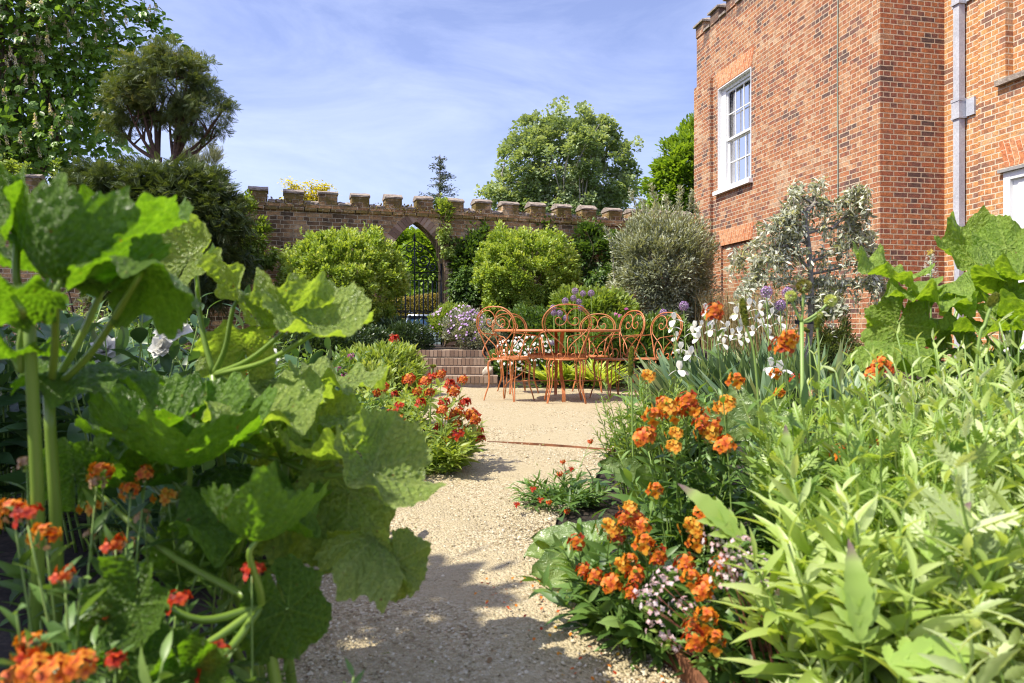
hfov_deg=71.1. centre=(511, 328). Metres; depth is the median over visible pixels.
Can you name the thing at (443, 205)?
climbing plant
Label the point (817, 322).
seed spike
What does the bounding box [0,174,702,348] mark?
garden wall
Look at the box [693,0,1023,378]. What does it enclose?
brick house
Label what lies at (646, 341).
leafy shrub
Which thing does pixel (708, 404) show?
leafy perennial
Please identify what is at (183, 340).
peony
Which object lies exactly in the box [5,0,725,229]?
sky
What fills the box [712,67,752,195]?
window
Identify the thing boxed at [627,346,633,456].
seed spike
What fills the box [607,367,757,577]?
wallflower
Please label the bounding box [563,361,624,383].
daylily
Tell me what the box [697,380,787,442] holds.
broad leaf plant
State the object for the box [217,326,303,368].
bed perennial
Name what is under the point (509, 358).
garden chair
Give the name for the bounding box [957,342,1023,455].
lime perennial
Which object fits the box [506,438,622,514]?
crimson pinks
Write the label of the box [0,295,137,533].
peony
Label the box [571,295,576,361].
allium
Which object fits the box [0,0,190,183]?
chestnut tree
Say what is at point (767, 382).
iris clump
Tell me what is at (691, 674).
edging strip
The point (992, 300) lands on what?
seed spike
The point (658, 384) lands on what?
iris clump
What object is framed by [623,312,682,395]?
garden chair
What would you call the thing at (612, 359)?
garden chair
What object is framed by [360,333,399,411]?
wallflower
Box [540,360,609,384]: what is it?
daylily
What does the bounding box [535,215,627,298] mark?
climbing plant
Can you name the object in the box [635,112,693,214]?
bright green tree
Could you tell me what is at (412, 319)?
parked car
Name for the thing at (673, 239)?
willow shrub
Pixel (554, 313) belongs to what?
allium
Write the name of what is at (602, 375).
daylily
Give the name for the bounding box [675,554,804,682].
wallflower
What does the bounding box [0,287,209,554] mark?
peony
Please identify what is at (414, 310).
iron gate
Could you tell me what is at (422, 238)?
broadleaf tree
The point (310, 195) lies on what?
golden locust tree
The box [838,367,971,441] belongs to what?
lime perennial
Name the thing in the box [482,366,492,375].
stone
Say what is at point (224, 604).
wallflower
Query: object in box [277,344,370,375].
bed perennial
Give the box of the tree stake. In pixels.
[795,319,813,342]
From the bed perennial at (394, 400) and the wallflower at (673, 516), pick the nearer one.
the wallflower at (673, 516)
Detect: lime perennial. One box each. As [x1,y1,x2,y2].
[677,394,1009,588]
[710,443,1023,682]
[740,376,922,566]
[770,650,877,682]
[772,316,1023,477]
[797,346,965,537]
[817,356,1023,510]
[830,412,1023,682]
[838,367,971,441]
[875,533,1023,682]
[883,322,1023,472]
[916,377,1023,564]
[941,339,1023,531]
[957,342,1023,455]
[983,311,1023,468]
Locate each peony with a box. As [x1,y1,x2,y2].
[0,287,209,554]
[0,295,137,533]
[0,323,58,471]
[61,294,194,404]
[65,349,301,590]
[91,284,250,378]
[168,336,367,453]
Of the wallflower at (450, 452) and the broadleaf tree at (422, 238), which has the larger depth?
the broadleaf tree at (422, 238)
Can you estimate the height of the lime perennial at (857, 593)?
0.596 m
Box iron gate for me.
[386,232,441,344]
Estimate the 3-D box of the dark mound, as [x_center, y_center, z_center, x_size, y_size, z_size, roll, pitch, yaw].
[-1.704,0.132,11.299,0.857,0.724,1.169,0,0,-41]
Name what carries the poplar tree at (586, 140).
on the ground at (8, 546)
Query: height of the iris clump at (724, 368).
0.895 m
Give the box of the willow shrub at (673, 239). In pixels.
[603,182,725,329]
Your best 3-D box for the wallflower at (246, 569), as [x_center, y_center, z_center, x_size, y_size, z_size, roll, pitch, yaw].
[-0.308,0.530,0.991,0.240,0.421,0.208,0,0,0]
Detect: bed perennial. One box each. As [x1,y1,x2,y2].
[60,299,137,345]
[68,307,152,357]
[75,314,200,363]
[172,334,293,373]
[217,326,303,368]
[246,357,348,378]
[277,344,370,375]
[354,376,457,420]
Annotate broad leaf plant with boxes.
[523,519,607,607]
[589,554,702,648]
[599,456,655,512]
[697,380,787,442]
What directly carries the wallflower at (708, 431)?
on the ground at (8, 546)
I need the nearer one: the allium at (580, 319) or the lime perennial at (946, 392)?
the lime perennial at (946, 392)
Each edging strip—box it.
[487,441,615,453]
[664,644,708,682]
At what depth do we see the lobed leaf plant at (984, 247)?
2.53 m
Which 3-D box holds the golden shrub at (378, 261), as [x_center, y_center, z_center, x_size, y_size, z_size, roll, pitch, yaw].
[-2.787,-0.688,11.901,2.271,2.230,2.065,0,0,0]
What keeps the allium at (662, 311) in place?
on the ground at (8, 546)
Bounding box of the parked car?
[406,312,440,343]
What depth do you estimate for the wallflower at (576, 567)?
1.69 m
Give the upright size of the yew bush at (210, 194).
3.084 m
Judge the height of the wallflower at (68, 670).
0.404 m
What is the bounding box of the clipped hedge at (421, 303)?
[390,292,435,322]
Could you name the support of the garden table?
on the gravel path
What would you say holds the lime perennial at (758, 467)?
on the ground at (8, 546)
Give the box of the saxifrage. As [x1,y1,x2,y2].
[632,524,795,682]
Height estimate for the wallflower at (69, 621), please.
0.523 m
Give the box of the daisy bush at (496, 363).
[485,334,581,378]
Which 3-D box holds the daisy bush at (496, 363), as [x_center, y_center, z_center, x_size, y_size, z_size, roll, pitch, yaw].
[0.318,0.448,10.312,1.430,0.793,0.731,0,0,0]
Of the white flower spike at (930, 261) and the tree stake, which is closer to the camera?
the white flower spike at (930, 261)
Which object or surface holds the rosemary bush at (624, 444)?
on the ground at (8, 546)
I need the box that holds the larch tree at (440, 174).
[418,156,459,308]
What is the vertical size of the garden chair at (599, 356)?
0.982 m
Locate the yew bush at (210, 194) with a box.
[60,150,262,333]
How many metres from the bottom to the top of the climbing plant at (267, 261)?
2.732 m
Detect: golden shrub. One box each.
[274,221,412,343]
[469,219,582,341]
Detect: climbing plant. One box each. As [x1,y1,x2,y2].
[0,153,80,312]
[232,189,282,318]
[433,193,457,346]
[443,219,489,341]
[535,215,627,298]
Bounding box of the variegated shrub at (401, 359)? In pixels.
[332,337,429,396]
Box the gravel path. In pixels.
[265,387,679,682]
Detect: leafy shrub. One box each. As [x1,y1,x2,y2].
[493,302,593,349]
[547,282,641,338]
[572,308,694,366]
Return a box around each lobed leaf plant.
[0,161,203,651]
[24,437,331,682]
[74,213,446,682]
[843,205,1023,416]
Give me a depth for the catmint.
11.16 m
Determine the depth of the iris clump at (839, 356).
6.02 m
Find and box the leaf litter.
[265,406,667,681]
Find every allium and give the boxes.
[549,305,555,372]
[551,310,556,328]
[557,310,562,340]
[562,297,578,367]
[566,304,583,368]
[571,288,578,352]
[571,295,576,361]
[576,299,581,365]
[580,290,591,370]
[587,289,605,372]
[659,309,666,350]
[679,301,688,349]
[759,286,772,356]
[774,299,785,359]
[781,286,791,393]
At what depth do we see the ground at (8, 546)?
2.49 m
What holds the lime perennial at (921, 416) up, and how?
on the ground at (8, 546)
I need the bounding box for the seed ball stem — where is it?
[785,278,837,456]
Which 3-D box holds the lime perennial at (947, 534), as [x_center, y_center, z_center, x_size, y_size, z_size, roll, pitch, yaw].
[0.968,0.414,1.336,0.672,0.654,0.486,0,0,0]
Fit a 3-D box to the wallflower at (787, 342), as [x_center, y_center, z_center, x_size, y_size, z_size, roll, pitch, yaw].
[0.766,0.371,1.798,0.509,0.741,0.692,0,0,24]
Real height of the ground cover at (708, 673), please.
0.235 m
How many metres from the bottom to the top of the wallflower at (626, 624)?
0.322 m
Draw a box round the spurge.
[425,299,466,343]
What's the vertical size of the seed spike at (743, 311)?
0.841 m
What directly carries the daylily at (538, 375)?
on the ground at (8, 546)
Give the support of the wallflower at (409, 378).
on the ground at (8, 546)
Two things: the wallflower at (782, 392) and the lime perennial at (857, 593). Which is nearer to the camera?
the lime perennial at (857, 593)
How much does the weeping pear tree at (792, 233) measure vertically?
2.417 m
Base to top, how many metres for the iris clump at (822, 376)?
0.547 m
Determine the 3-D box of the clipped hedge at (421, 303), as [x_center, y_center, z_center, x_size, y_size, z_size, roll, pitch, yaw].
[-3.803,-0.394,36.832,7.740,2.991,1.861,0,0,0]
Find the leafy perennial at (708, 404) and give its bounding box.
[611,380,753,481]
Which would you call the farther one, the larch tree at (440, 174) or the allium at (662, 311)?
the larch tree at (440, 174)
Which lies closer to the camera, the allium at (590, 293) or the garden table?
the garden table
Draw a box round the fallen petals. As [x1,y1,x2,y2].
[474,577,668,682]
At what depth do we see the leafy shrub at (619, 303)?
11.23 m
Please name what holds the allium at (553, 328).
on the ground at (8, 546)
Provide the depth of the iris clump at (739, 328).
6.22 m
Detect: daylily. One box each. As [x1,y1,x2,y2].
[519,361,586,384]
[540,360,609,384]
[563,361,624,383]
[568,358,638,385]
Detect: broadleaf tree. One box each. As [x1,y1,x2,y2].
[393,226,415,296]
[398,227,438,299]
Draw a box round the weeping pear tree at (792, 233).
[722,176,897,357]
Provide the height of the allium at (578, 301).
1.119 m
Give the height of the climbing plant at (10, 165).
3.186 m
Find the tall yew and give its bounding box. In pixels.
[88,33,242,167]
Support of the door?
in the brick house
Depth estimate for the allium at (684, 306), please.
6.80 m
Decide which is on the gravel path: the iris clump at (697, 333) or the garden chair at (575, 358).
the garden chair at (575, 358)
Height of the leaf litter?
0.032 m
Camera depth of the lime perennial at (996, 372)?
1.60 m
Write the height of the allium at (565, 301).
1.135 m
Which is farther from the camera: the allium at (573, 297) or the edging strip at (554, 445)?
the allium at (573, 297)
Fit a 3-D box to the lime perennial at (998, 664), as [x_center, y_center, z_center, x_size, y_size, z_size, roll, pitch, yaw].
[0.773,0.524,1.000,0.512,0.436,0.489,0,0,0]
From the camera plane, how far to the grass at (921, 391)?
7.19 m
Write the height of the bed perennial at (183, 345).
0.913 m
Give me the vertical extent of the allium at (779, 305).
0.974 m
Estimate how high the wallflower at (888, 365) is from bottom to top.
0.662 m
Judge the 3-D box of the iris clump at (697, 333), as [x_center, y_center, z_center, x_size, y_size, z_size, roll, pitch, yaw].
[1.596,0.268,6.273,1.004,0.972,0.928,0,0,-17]
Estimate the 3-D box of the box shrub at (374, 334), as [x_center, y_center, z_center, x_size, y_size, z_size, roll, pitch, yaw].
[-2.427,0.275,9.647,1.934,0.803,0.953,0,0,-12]
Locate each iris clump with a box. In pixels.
[610,312,716,405]
[639,303,762,401]
[668,346,794,411]
[687,318,796,391]
[709,298,825,408]
[751,295,869,407]
[763,357,904,433]
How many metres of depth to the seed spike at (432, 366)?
4.00 m
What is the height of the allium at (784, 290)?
1.072 m
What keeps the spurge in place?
on the ground at (8, 546)
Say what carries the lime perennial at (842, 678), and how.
on the ground at (8, 546)
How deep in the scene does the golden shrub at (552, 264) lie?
12.19 m
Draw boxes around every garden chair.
[476,306,540,401]
[492,313,543,393]
[538,304,591,403]
[567,313,615,391]
[584,310,645,399]
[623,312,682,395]
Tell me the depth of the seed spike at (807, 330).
3.60 m
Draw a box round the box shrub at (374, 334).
[268,320,401,364]
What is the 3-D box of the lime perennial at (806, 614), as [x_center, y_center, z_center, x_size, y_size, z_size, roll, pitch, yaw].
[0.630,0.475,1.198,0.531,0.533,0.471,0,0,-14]
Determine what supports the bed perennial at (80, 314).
on the ground at (8, 546)
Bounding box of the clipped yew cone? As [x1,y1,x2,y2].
[804,274,863,376]
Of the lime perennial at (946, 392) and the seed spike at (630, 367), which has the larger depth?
the seed spike at (630, 367)
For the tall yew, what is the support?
on the ground at (8, 546)
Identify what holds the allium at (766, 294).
on the ground at (8, 546)
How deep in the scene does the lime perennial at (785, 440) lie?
2.25 m
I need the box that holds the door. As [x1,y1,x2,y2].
[997,164,1023,355]
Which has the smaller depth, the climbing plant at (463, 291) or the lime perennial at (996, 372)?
the lime perennial at (996, 372)
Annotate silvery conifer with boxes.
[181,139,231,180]
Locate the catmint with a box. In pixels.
[439,305,509,350]
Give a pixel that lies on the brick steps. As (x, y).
(471, 369)
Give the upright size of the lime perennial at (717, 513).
0.603 m
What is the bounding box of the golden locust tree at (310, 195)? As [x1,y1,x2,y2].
[277,176,337,202]
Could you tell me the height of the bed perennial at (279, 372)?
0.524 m
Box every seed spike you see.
[429,364,436,441]
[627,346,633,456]
[739,298,761,460]
[804,327,813,436]
[814,318,821,452]
[828,367,835,435]
[969,292,999,449]
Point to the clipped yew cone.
(828, 338)
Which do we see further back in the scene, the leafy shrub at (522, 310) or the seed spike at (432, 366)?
the leafy shrub at (522, 310)
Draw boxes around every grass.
[682,282,800,357]
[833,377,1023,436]
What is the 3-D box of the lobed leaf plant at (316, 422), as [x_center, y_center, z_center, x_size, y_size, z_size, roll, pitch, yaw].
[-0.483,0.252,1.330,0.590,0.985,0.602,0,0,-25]
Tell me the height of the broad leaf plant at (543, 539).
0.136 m
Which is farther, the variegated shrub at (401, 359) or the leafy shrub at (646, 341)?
the leafy shrub at (646, 341)
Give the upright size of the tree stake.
0.900 m
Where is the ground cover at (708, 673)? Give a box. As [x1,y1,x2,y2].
[0,377,958,682]
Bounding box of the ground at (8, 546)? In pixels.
[0,344,929,682]
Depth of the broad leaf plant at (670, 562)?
1.74 m
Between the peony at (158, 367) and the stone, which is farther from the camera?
the stone
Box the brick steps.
[416,349,497,387]
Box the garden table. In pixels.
[494,329,619,401]
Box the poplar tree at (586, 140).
[473,95,647,216]
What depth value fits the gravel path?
2.03 m
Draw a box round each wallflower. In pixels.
[0,456,245,682]
[0,616,161,682]
[5,502,206,682]
[45,487,297,682]
[189,561,364,682]
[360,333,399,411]
[360,372,441,454]
[423,369,488,475]
[519,482,714,636]
[560,533,737,672]
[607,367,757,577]
[664,300,772,583]
[666,516,780,677]
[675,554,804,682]
[690,329,832,582]
[703,368,824,523]
[829,355,904,460]
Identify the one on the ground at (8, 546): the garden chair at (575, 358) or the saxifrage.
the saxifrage
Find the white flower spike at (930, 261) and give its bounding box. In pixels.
[924,248,937,403]
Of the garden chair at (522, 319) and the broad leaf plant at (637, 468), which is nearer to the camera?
the broad leaf plant at (637, 468)
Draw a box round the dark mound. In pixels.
[368,314,436,349]
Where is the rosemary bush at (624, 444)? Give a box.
[590,373,696,505]
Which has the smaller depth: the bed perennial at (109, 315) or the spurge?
the bed perennial at (109, 315)
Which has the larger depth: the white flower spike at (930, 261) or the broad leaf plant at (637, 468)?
the white flower spike at (930, 261)
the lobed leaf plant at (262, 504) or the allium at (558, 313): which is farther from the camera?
the allium at (558, 313)
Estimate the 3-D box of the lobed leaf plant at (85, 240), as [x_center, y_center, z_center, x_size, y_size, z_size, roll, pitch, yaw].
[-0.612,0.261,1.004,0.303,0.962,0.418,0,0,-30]
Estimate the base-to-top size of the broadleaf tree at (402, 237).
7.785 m
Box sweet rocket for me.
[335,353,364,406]
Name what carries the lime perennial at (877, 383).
on the ground at (8, 546)
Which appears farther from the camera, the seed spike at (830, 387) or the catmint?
the catmint
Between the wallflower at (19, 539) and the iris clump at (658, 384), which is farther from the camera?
the iris clump at (658, 384)
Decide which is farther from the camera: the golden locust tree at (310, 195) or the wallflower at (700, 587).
the golden locust tree at (310, 195)
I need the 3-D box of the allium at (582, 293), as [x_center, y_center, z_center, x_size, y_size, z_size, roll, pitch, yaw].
[1.027,0.073,9.992,0.597,1.234,0.325,0,0,0]

